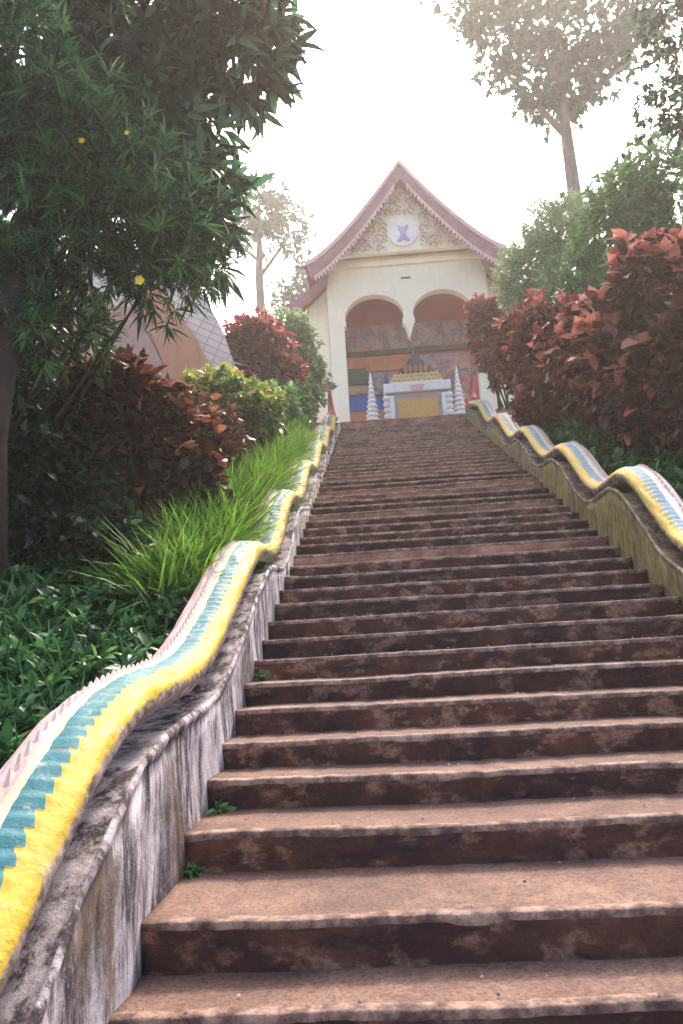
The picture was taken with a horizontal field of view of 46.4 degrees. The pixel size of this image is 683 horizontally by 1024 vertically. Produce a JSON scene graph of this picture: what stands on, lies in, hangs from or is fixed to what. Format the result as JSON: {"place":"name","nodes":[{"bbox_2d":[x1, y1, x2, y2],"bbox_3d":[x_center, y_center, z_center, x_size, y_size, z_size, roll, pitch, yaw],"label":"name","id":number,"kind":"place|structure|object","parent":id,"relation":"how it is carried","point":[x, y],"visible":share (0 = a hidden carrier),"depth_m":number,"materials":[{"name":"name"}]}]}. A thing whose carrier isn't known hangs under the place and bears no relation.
{"place":"outdoors","nodes":[
{"label":"outdoors","id":0,"kind":"place"},
{"bbox_2d":[0,407,681,768],"bbox_3d":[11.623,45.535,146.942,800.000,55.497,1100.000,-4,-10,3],"label":"ground","id":1,"kind":"structure","parent":0,"point":[258,568],"depth_m":6.61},
{"bbox_2d":[27,299,82,441],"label":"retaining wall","id":2,"kind":"structure","parent":1,"relation":"on","point":[63,329],"depth_m":12.64,"materials":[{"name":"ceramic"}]},
{"bbox_2d":[7,316,156,605],"bbox_3d":[-3.242,-0.612,8.195,3.732,3.598,1.945,-7,-10,23],"label":"hedge shrub","id":3,"kind":"object","parent":1,"relation":"on","point":[58,510],"visible":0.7,"depth_m":7.59,"materials":[{"name":"green plant"}]},
{"bbox_2d":[8,488,169,552],"bbox_3d":[-4.756,-0.909,15.800,7.133,6.128,15.959,-4,-10,3],"label":"ground cover","id":4,"kind":"object","parent":1,"relation":"on","point":[58,540],"depth_m":8.37,"materials":[{"name":"green plant"}]},
{"bbox_2d":[0,532,218,767],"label":"ground cover","id":5,"kind":"object","parent":1,"relation":"on","point":[41,693],"visible":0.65,"depth_m":5.53,"materials":[{"name":"green plant"}]},
{"bbox_2d":[18,310,221,488],"bbox_3d":[-3.790,-1.338,11.163,4.872,3.388,2.074,-7,-10,20],"label":"hedge shrub","id":6,"kind":"object","parent":1,"relation":"on","point":[86,348],"visible":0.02,"depth_m":10.86,"materials":[{"name":"green plant"}]},
{"bbox_2d":[0,0,242,496],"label":"yellow oleander","id":7,"kind":"object","parent":1,"relation":"on","point":[74,174],"visible":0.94,"depth_m":7.77,"materials":[{"name":"green plant"}]},
{"bbox_2d":[48,343,238,525],"bbox_3d":[-2.202,-0.680,8.882,2.076,2.466,1.664,1,-11,-25],"label":"copperleaf shrub","id":8,"kind":"object","parent":1,"relation":"on","point":[171,443],"visible":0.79,"depth_m":8.51,"materials":[{"name":"brown plant"}]},
{"bbox_2d":[75,253,234,389],"bbox_3d":[-4.241,-3.353,19.437,3.750,5.100,2.950,-4,-10,3],"label":"shrine","id":9,"kind":"object","parent":1,"relation":"on","point":[208,343],"visible":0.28,"depth_m":18.07,"materials":[{"name":"tile"}]},
{"bbox_2d":[0,0,327,609],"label":"broadleaf tree","id":10,"kind":"object","parent":1,"relation":"on","point":[178,55],"visible":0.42,"depth_m":9.38,"materials":[{"name":"green plant"}]},
{"bbox_2d":[0,381,340,1023],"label":"naga balustrade","id":11,"kind":"object","parent":1,"relation":"on","point":[103,797],"visible":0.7,"depth_m":3.12,"materials":[{"name":"paint"}]},
{"bbox_2d":[58,415,337,633],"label":"long grass","id":12,"kind":"structure","parent":1,"relation":"on","point":[212,531],"depth_m":7.78,"materials":[{"name":"green plant"}]},
{"bbox_2d":[186,385,254,473],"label":"mixed shrub","id":13,"kind":"object","parent":1,"relation":"on","point":[225,416],"visible":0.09,"depth_m":11.01,"materials":[{"name":"brown plant"}]},
{"bbox_2d":[178,361,290,450],"bbox_3d":[-1.851,-1.537,13.152,1.995,2.009,1.732,-4,-10,3],"label":"croton shrub","id":14,"kind":"object","parent":1,"relation":"on","point":[259,406],"visible":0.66,"depth_m":12.94,"materials":[{"name":"green plant"}]},
{"bbox_2d":[219,359,257,377],"bbox_3d":[-2.268,-2.330,17.904,0.036,2.160,1.082,-12,-13,44],"label":"railing","id":15,"kind":"object","parent":1,"relation":"on","point":[238,364],"visible":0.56,"depth_m":18.03,"materials":[{"name":"grey metal"}]},
{"bbox_2d":[221,305,311,392],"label":"rose shrub","id":16,"kind":"object","parent":1,"relation":"on","point":[253,341],"visible":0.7,"depth_m":18.30,"materials":[{"name":"red plant"}]},
{"bbox_2d":[224,168,317,316],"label":"distant tree","id":17,"kind":"object","parent":1,"relation":"on","point":[277,222],"visible":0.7,"depth_m":43.88,"materials":[{"name":"green plant"}]},
{"bbox_2d":[264,252,313,421],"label":"distant tree","id":18,"kind":"object","parent":1,"relation":"on","point":[300,288],"visible":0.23,"depth_m":47.24,"materials":[{"name":"green plant"}]},
{"bbox_2d":[264,378,315,433],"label":"bank shrub","id":19,"kind":"object","parent":1,"relation":"on","point":[299,406],"visible":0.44,"depth_m":16.41,"materials":[{"name":"green plant"}]},
{"bbox_2d":[255,303,332,423],"bbox_3d":[-1.532,-3.750,20.877,2.590,3.687,1.736,-8,-11,26],"label":"pale shrub","id":20,"kind":"object","parent":1,"relation":"on","point":[301,329],"visible":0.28,"depth_m":20.51,"materials":[{"name":"green plant"}]},
{"bbox_2d":[108,414,682,1023],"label":"stairway","id":21,"kind":"object","parent":1,"relation":"on","point":[300,906],"visible":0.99,"depth_m":4.21,"materials":[{"name":"concrete"}]},
{"bbox_2d":[183,862,203,878],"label":"weed","id":22,"kind":"object","parent":21,"relation":"on","point":[192,869],"visible":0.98,"depth_m":3.68,"materials":[{"name":"green plant"}]},
{"bbox_2d":[205,798,236,815],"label":"weed","id":23,"kind":"object","parent":21,"relation":"on","point":[221,807],"visible":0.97,"depth_m":4.18,"materials":[{"name":"green plant"}]},
{"bbox_2d":[254,671,267,681],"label":"weed","id":24,"kind":"object","parent":21,"relation":"on","point":[261,676],"visible":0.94,"depth_m":5.83,"materials":[{"name":"green plant"}]},
{"bbox_2d":[185,572,679,1009],"bbox_3d":[1.052,1.135,5.207,3.246,1.755,4.974,-4,-10,3],"label":"grit","id":25,"kind":"object","parent":21,"relation":"on","point":[497,994],"visible":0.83,"depth_m":4.04,"materials":[{"name":"gravel"}]},
{"bbox_2d":[286,159,514,422],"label":"temple","id":26,"kind":"structure","parent":1,"relation":"on","point":[398,270],"depth_m":26.31,"materials":[{"name":"beige paint"}]},
{"bbox_2d":[462,292,508,410],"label":"copperleaf shrub","id":27,"kind":"object","parent":1,"relation":"on","point":[482,332],"visible":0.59,"depth_m":20.22,"materials":[{"name":"red plant"}]},
{"bbox_2d":[507,384,558,434],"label":"copperleaf shrub","id":28,"kind":"object","parent":1,"relation":"on","point":[528,410],"visible":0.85,"depth_m":14.55,"materials":[{"name":"red plant"}]},
{"bbox_2d":[492,285,575,428],"bbox_3d":[3.950,-3.146,15.783,1.807,3.497,3.964,-4,-10,3],"label":"copperleaf shrub","id":29,"kind":"object","parent":1,"relation":"on","point":[520,362],"visible":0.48,"depth_m":14.89,"materials":[{"name":"red plant"}]},
{"bbox_2d":[416,0,674,288],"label":"tall tree","id":30,"kind":"object","parent":1,"relation":"on","point":[616,37],"visible":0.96,"depth_m":28.93,"materials":[{"name":"green plant"}]},
{"bbox_2d":[489,184,614,316],"bbox_3d":[5.058,-5.293,18.883,2.865,5.117,4.275,-4,-10,3],"label":"feathery shrub","id":31,"kind":"object","parent":1,"relation":"on","point":[542,241],"visible":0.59,"depth_m":18.70,"materials":[{"name":"green plant"}]},
{"bbox_2d":[497,396,629,450],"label":"ground cover","id":32,"kind":"object","parent":1,"relation":"on","point":[565,417],"visible":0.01,"depth_m":14.82,"materials":[{"name":"green plant"}]},
{"bbox_2d":[462,364,682,610],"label":"naga balustrade","id":33,"kind":"object","parent":1,"relation":"on","point":[642,526],"visible":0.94,"depth_m":8.63,"materials":[{"name":"paint"}]},
{"bbox_2d":[527,223,682,458],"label":"copperleaf shrub","id":34,"kind":"object","parent":1,"relation":"on","point":[602,367],"visible":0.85,"depth_m":11.02,"materials":[{"name":"red plant"}]},
{"bbox_2d":[535,121,682,307],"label":"leafy shrub","id":35,"kind":"object","parent":1,"relation":"on","point":[642,196],"visible":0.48,"depth_m":15.38,"materials":[{"name":"green plant"}]},
{"bbox_2d":[538,414,682,501],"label":"ground cover","id":36,"kind":"object","parent":1,"relation":"on","point":[667,463],"visible":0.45,"depth_m":10.90,"materials":[{"name":"green plant"}]},
{"bbox_2d":[619,0,682,151],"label":"overhanging tree","id":37,"kind":"object","parent":1,"relation":"on","point":[675,8],"visible":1,"depth_m":13.19,"materials":[{"name":"green plant"}]},
{"bbox_2d":[638,275,682,446],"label":"copperleaf shrub","id":38,"kind":"object","parent":1,"relation":"on","point":[670,342],"visible":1,"depth_m":9.60,"materials":[{"name":"red plant"}]},
{"bbox_2d":[673,152,682,229],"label":"bamboo clump","id":39,"kind":"object","parent":1,"relation":"on","point":[681,184],"visible":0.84,"depth_m":11.95,"materials":[{"name":"green plant"}]},
{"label":"terrace","id":40,"kind":"structure","parent":1,"relation":"on","visible":0},
{"bbox_2d":[366,373,380,419],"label":"tiered spire","id":41,"kind":"structure","parent":40,"relation":"on","point":[372,411],"depth_m":23.52,"materials":[{"name":"white paint"}]},
{"bbox_2d":[382,371,389,393],"bbox_3d":[1.422,-3.258,24.461,0.300,2.220,0.300,-4,-10,3],"label":"conical ornament","id":42,"kind":"object","parent":40,"relation":"on","point":[385,380],"visible":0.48,"depth_m":24.52,"materials":[{"name":"white paint"}]},
{"bbox_2d":[383,370,454,418],"bbox_3d":[2.289,-3.225,23.940,2.080,1.885,1.205,-4,-10,3],"label":"altar","id":43,"kind":"object","parent":40,"relation":"on","point":[420,394],"visible":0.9,"depth_m":23.50,"materials":[{"name":"white paint"}]},
{"bbox_2d":[398,349,432,373],"bbox_3d":[2.215,-4.541,24.178,1.040,0.855,0.730,-4,-10,3],"label":"reliquary","id":44,"kind":"object","parent":43,"relation":"on","point":[414,363],"visible":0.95,"depth_m":23.86,"materials":[{"name":"grey stone"}]},
{"bbox_2d":[452,367,465,414],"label":"tiered spire","id":45,"kind":"structure","parent":40,"relation":"on","point":[459,404],"depth_m":23.38,"materials":[{"name":"white paint"}]},
{"bbox_2d":[0,0,682,334],"label":"sky","id":46,"kind":"structure","parent":0,"point":[392,83],"materials":[{"name":"white"}]}
]}

